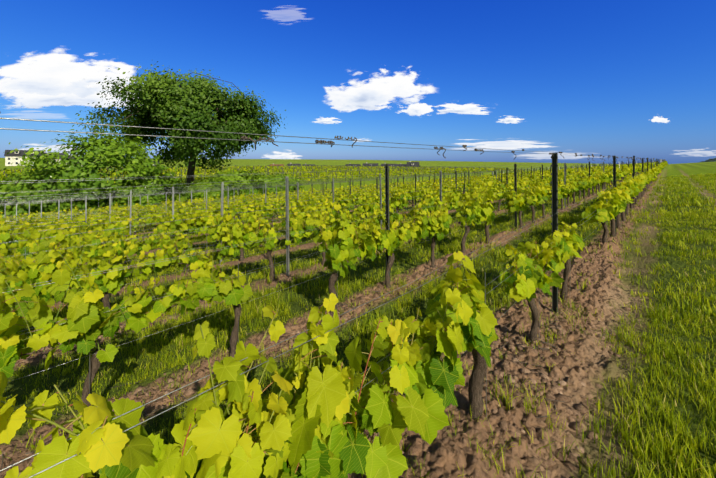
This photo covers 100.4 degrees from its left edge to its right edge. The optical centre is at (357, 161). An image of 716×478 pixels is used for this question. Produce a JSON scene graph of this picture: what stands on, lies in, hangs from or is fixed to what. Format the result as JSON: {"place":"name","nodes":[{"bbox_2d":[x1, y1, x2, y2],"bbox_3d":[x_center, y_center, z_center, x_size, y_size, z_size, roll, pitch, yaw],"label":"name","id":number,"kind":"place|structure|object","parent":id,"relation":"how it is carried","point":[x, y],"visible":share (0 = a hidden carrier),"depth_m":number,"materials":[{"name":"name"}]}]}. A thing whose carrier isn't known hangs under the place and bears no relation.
{"place":"outdoors","nodes":[
{"label":"outdoors","id":0,"kind":"place"},
{"bbox_2d":[0,77,83,108],"bbox_3d":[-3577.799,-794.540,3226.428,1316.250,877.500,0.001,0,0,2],"label":"cloud","id":1,"kind":"structure","parent":0,"point":[6,90],"depth_m":3232.24,"materials":[{"name":"white"}]},
{"bbox_2d":[21,144,78,155],"bbox_3d":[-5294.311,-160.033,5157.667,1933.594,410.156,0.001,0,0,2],"label":"cloud","id":2,"kind":"structure","parent":0,"point":[56,148],"depth_m":5157.28,"materials":[{"name":"white"}]},
{"bbox_2d":[0,48,126,95],"bbox_3d":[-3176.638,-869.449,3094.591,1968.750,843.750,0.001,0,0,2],"label":"cloud","id":3,"kind":"structure","parent":0,"point":[55,73],"depth_m":3094.99,"materials":[{"name":"white"}]},
{"bbox_2d":[0,66,138,108],"bbox_3d":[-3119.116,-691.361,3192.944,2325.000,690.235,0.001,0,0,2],"label":"cloud","id":4,"kind":"structure","parent":0,"point":[30,100],"depth_m":3194.59,"materials":[{"name":"white"}]},
{"bbox_2d":[22,48,145,97],"bbox_3d":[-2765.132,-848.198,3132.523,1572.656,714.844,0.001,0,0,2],"label":"cloud","id":5,"kind":"structure","parent":0,"point":[79,89],"depth_m":3130.99,"materials":[{"name":"white"}]},
{"bbox_2d":[110,82,133,107],"bbox_3d":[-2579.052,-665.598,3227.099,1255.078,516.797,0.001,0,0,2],"label":"cloud","id":6,"kind":"structure","parent":0,"point":[119,102],"depth_m":3227.12,"materials":[{"name":"white"}]},
{"bbox_2d":[261,150,301,158],"bbox_3d":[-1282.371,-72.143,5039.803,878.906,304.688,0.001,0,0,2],"label":"cloud","id":7,"kind":"structure","parent":0,"point":[283,155],"depth_m":5039.60,"materials":[{"name":"white"}]},
{"bbox_2d":[314,117,340,123],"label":"cloud","id":8,"kind":"structure","parent":0,"point":[322,120],"depth_m":3211.00,"materials":[{"name":"white"}]},
{"bbox_2d":[0,158,715,477],"bbox_3d":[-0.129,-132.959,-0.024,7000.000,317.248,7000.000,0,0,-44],"label":"terrain","id":9,"kind":"structure","parent":0,"point":[685,169],"depth_m":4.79,"materials":[{"name":"green plant"}]},
{"bbox_2d":[0,193,35,217],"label":"shrub","id":10,"kind":"object","parent":9,"relation":"on","point":[8,207],"visible":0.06,"depth_m":22.16,"materials":[{"name":"green plant"}]},
{"bbox_2d":[4,148,43,165],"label":"house","id":11,"kind":"structure","parent":9,"relation":"on","point":[9,157],"depth_m":191.00,"materials":[{"name":"paint"}]},
{"bbox_2d":[0,180,97,217],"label":"shrub","id":12,"kind":"object","parent":9,"relation":"on","point":[50,207],"visible":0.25,"depth_m":23.35,"materials":[{"name":"green plant"}]},
{"bbox_2d":[34,151,65,167],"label":"house","id":13,"kind":"structure","parent":9,"relation":"on","point":[62,154],"depth_m":210.60,"materials":[{"name":"grey paint"}]},
{"bbox_2d":[0,159,113,215],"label":"shrub","id":14,"kind":"object","parent":9,"relation":"on","point":[15,180],"depth_m":23.31,"materials":[{"name":"green plant"}]},
{"bbox_2d":[85,196,86,222],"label":"post","id":15,"kind":"object","parent":9,"relation":"on","point":[85,208],"visible":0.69,"depth_m":11.42,"materials":[{"name":"metal"}]},
{"bbox_2d":[0,128,178,211],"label":"shrub","id":16,"kind":"object","parent":9,"relation":"on","point":[114,153],"depth_m":25.17,"materials":[{"name":"green plant"}]},
{"bbox_2d":[109,193,110,219],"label":"post","id":17,"kind":"object","parent":9,"relation":"on","point":[109,205],"visible":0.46,"depth_m":10.33,"materials":[{"name":"metal"}]},
{"bbox_2d":[129,191,131,233],"bbox_3d":[-6.912,1.906,9.059,0.040,2.054,0.070,1,-1,-44],"label":"post","id":18,"kind":"object","parent":9,"relation":"on","point":[130,208],"visible":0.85,"depth_m":9.05,"materials":[{"name":"metal"}]},
{"bbox_2d":[99,171,194,206],"bbox_3d":[-20.384,2.989,28.989,7.390,5.125,7.101,0,0,-44],"label":"shrub","id":19,"kind":"object","parent":9,"relation":"on","point":[152,199],"depth_m":26.94,"materials":[{"name":"green plant"}]},
{"bbox_2d":[172,187,173,236],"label":"post","id":20,"kind":"object","parent":9,"relation":"on","point":[173,202],"visible":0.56,"depth_m":8.02,"materials":[{"name":"metal"}]},
{"bbox_2d":[72,61,285,188],"bbox_3d":[-23.952,-4.246,45.150,27.781,19.332,24.601,0,0,-44],"label":"tree","id":21,"kind":"object","parent":9,"relation":"on","point":[193,103],"depth_m":38.69,"materials":[{"name":"green plant"}]},
{"bbox_2d":[184,161,200,166],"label":"tree","id":22,"kind":"object","parent":9,"relation":"on","point":[196,164],"visible":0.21,"depth_m":216.46,"materials":[{"name":"green plant"}]},
{"bbox_2d":[177,176,240,201],"bbox_3d":[-18.920,3.761,38.459,7.298,3.905,6.833,0,0,-44],"label":"shrub","id":23,"kind":"object","parent":9,"relation":"on","point":[197,194],"visible":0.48,"depth_m":36.15,"materials":[{"name":"green plant"}]},
{"bbox_2d":[220,182,223,265],"bbox_3d":[-3.147,1.489,6.881,0.040,2.031,0.071,1,0,-43],"label":"post","id":24,"kind":"object","parent":9,"relation":"on","point":[222,188],"visible":0.5,"depth_m":6.88,"materials":[{"name":"metal"}]},
{"bbox_2d":[199,167,271,198],"bbox_3d":[-16.076,3.192,40.541,10.080,5.034,9.342,0,0,-44],"label":"shrub","id":25,"kind":"object","parent":9,"relation":"on","point":[240,177],"depth_m":37.83,"materials":[{"name":"green plant"}]},
{"bbox_2d":[0,165,523,187],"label":"grapevines","id":26,"kind":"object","parent":9,"relation":"on","point":[366,172],"depth_m":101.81,"materials":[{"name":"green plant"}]},
{"bbox_2d":[0,230,527,473],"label":"tilled soil row","id":27,"kind":"object","parent":9,"relation":"on","point":[424,268],"visible":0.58,"depth_m":3.08,"materials":[{"name":"brown soil"}]},
{"bbox_2d":[246,171,307,194],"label":"shrub","id":28,"kind":"object","parent":9,"relation":"on","point":[267,179],"depth_m":40.52,"materials":[{"name":"green plant"}]},
{"bbox_2d":[285,176,288,275],"bbox_3d":[-1.357,1.296,5.737,0.070,2.023,0.038,-1,0,42],"label":"post","id":29,"kind":"object","parent":9,"relation":"on","point":[287,219],"visible":0.9,"depth_m":5.73,"materials":[{"name":"metal"}]},
{"bbox_2d":[297,182,298,202],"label":"post","id":30,"kind":"object","parent":9,"relation":"on","point":[297,192],"visible":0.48,"depth_m":13.16,"materials":[{"name":"metal"}]},
{"bbox_2d":[0,286,631,477],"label":"soil clods","id":31,"kind":"object","parent":9,"relation":"on","point":[558,395],"visible":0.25,"depth_m":2.47,"materials":[{"name":"brown soil"}]},
{"bbox_2d":[0,190,584,477],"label":"vine","id":32,"kind":"object","parent":31,"relation":"on","point":[319,442],"depth_m":1.43,"materials":[{"name":"green plant"}]},
{"bbox_2d":[0,169,651,260],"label":"vine","id":33,"kind":"object","parent":9,"relation":"on","point":[624,192],"depth_m":9.52,"materials":[{"name":"green plant"}]},
{"bbox_2d":[25,205,628,435],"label":"vine stakes","id":34,"kind":"object","parent":9,"relation":"on","point":[337,288],"visible":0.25,"depth_m":2.95,"materials":[{"name":"black wood"}]},
{"bbox_2d":[11,206,645,311],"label":"soil clods","id":35,"kind":"object","parent":9,"relation":"on","point":[206,304],"visible":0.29,"depth_m":7.67,"materials":[{"name":"brown soil"}]},
{"bbox_2d":[0,163,662,223],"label":"vine","id":36,"kind":"object","parent":9,"relation":"on","point":[653,172],"depth_m":25.61,"materials":[{"name":"green plant"}]},
{"bbox_2d":[1,264,664,477],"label":"dry twigs","id":37,"kind":"object","parent":9,"relation":"on","point":[339,304],"visible":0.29,"depth_m":2.91,"materials":[{"name":"brown wood"}]},
{"bbox_2d":[332,178,333,208],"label":"post","id":38,"kind":"object","parent":9,"relation":"on","point":[333,190],"visible":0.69,"depth_m":11.83,"materials":[{"name":"metal"}]},
{"bbox_2d":[3,173,715,241],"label":"grass","id":39,"kind":"structure","parent":9,"relation":"on","point":[682,184],"depth_m":15.14,"materials":[{"name":"green plant"}]},
{"bbox_2d":[363,162,377,165],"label":"house","id":40,"kind":"structure","parent":9,"relation":"on","point":[370,164],"depth_m":243.79,"materials":[{"name":"grey paint"}]},
{"bbox_2d":[379,174,381,227],"bbox_3d":[0.820,1.457,10.726,0.040,2.061,0.071,-1,-1,-41],"label":"post","id":41,"kind":"object","parent":9,"relation":"on","point":[380,196],"visible":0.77,"depth_m":10.74,"materials":[{"name":"metal"}]},
{"bbox_2d":[384,164,389,275],"bbox_3d":[0.455,1.064,4.585,0.039,2.070,0.071,-1,1,-43],"label":"post","id":42,"kind":"object","parent":9,"relation":"on","point":[386,180],"visible":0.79,"depth_m":4.58,"materials":[{"name":"metal"}]},
{"bbox_2d":[406,161,419,166],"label":"house","id":43,"kind":"structure","parent":9,"relation":"on","point":[412,164],"depth_m":236.66,"materials":[{"name":"paint"}]},
{"bbox_2d":[439,171,441,201],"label":"post","id":44,"kind":"object","parent":9,"relation":"on","point":[440,187],"visible":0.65,"depth_m":9.60,"materials":[{"name":"metal"}]},
{"bbox_2d":[455,171,456,189],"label":"post","id":45,"kind":"object","parent":9,"relation":"on","point":[456,179],"visible":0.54,"depth_m":14.46,"materials":[{"name":"metal"}]},
{"bbox_2d":[347,236,658,477],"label":"tilled soil row","id":46,"kind":"object","parent":9,"relation":"on","point":[569,368],"visible":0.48,"depth_m":2.35,"materials":[{"name":"brown soil"}]},
{"bbox_2d":[506,167,507,200],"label":"post","id":47,"kind":"object","parent":9,"relation":"on","point":[506,177],"visible":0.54,"depth_m":13.48,"materials":[{"name":"metal"}]},
{"bbox_2d":[514,164,516,230],"bbox_3d":[4.459,1.066,8.434,0.038,2.021,0.070,-1,0,-44],"label":"post","id":48,"kind":"object","parent":9,"relation":"on","point":[515,175],"visible":0.67,"depth_m":8.44,"materials":[{"name":"metal"}]},
{"bbox_2d":[436,161,667,179],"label":"distant vine rows","id":49,"kind":"object","parent":9,"relation":"on","point":[664,163],"visible":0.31,"depth_m":58.18,"materials":[{"name":"green plant"}]},
{"bbox_2d":[551,153,557,311],"bbox_3d":[2.286,0.885,3.464,0.038,1.979,0.070,1,-1,-40],"label":"post","id":50,"kind":"object","parent":9,"relation":"on","point":[554,191],"visible":0.69,"depth_m":3.48,"materials":[{"name":"metal"}]},
{"bbox_2d":[0,112,651,160],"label":"dried tendrils","id":51,"kind":"object","parent":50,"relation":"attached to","point":[316,141],"visible":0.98,"depth_m":1.20,"materials":[{"name":"plant"}]},
{"bbox_2d":[0,118,657,477],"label":"trellis wires","id":52,"kind":"object","parent":50,"relation":"attached to","point":[93,197],"visible":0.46,"depth_m":3.44,"materials":[{"name":"grey metal"}]},
{"bbox_2d":[459,159,665,176],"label":"posts","id":53,"kind":"object","parent":9,"relation":"on","point":[661,160],"visible":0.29,"depth_m":66.82,"materials":[{"name":"metal"}]},
{"bbox_2d":[564,163,565,207],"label":"post","id":54,"kind":"object","parent":9,"relation":"on","point":[565,182],"visible":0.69,"depth_m":12.43,"materials":[{"name":"metal"}]},
{"bbox_2d":[612,156,615,230],"bbox_3d":[6.286,0.854,7.305,0.071,2.007,0.039,-1,-1,44],"label":"post","id":55,"kind":"object","parent":9,"relation":"on","point":[614,171],"visible":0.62,"depth_m":7.32,"materials":[{"name":"metal"}]},
{"bbox_2d":[632,156,634,178],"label":"post","id":56,"kind":"object","parent":9,"relation":"on","point":[633,165],"visible":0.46,"depth_m":11.06,"materials":[{"name":"metal"}]},
{"bbox_2d":[0,0,715,163],"label":"sky","id":57,"kind":"structure","parent":0,"point":[586,77],"materials":[{"name":"blue"}]},
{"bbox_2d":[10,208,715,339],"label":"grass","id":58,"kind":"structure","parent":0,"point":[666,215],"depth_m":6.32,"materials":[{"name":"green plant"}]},
{"bbox_2d":[331,88,395,111],"bbox_3d":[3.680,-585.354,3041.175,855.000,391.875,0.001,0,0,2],"label":"cloud","id":59,"kind":"structure","parent":0,"point":[348,108],"depth_m":3042.03,"materials":[{"name":"white"}]},
{"bbox_2d":[324,72,434,108],"bbox_3d":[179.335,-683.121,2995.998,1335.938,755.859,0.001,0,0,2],"label":"cloud","id":60,"kind":"structure","parent":0,"point":[378,90],"depth_m":2995.81,"materials":[{"name":"white"}]},
{"bbox_2d":[362,66,419,109],"bbox_3d":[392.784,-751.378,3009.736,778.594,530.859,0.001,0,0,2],"label":"cloud","id":61,"kind":"structure","parent":0,"point":[412,76],"depth_m":3006.32,"materials":[{"name":"white"}]},
{"bbox_2d":[398,103,432,115],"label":"cloud","id":62,"kind":"structure","parent":0,"point":[417,109],"depth_m":3043.31,"materials":[{"name":"white"}]},
{"bbox_2d":[434,103,487,114],"bbox_3d":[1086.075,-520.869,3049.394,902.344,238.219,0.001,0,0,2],"label":"cloud","id":63,"kind":"structure","parent":0,"point":[470,108],"depth_m":3049.62,"materials":[{"name":"white"}]},
{"bbox_2d":[454,139,550,150],"bbox_3d":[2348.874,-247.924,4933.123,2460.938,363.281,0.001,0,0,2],"label":"cloud","id":64,"kind":"structure","parent":0,"point":[503,145],"depth_m":4931.95,"materials":[{"name":"white"}]},
{"bbox_2d":[498,115,523,123],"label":"cloud","id":65,"kind":"structure","parent":0,"point":[508,119],"depth_m":3154.29,"materials":[{"name":"white"}]},
{"bbox_2d":[516,151,590,158],"bbox_3d":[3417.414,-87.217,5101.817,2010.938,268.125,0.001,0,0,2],"label":"cloud","id":66,"kind":"structure","parent":0,"point":[545,155],"depth_m":5105.93,"materials":[{"name":"white"}]},
{"bbox_2d":[652,116,669,122],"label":"cloud","id":67,"kind":"structure","parent":0,"point":[659,119],"depth_m":3108.90,"materials":[{"name":"white"}]},
{"bbox_2d":[675,149,715,156],"bbox_3d":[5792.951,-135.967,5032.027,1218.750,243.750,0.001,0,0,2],"label":"cloud","id":68,"kind":"structure","parent":0,"point":[698,153],"depth_m":5033.44,"materials":[{"name":"white"}]},
{"bbox_3d":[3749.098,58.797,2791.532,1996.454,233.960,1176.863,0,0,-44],"label":"distant hill forest","id":69,"kind":"object","parent":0,"visible":0},
{"bbox_2d":[671,158,715,163],"bbox_3d":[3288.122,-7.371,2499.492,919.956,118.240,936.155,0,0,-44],"label":"distant hill treeline","id":70,"kind":"object","parent":69,"relation":"on","point":[710,160],"visible":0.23,"depth_m":2509.24,"materials":[{"name":"green plant"}]}
]}

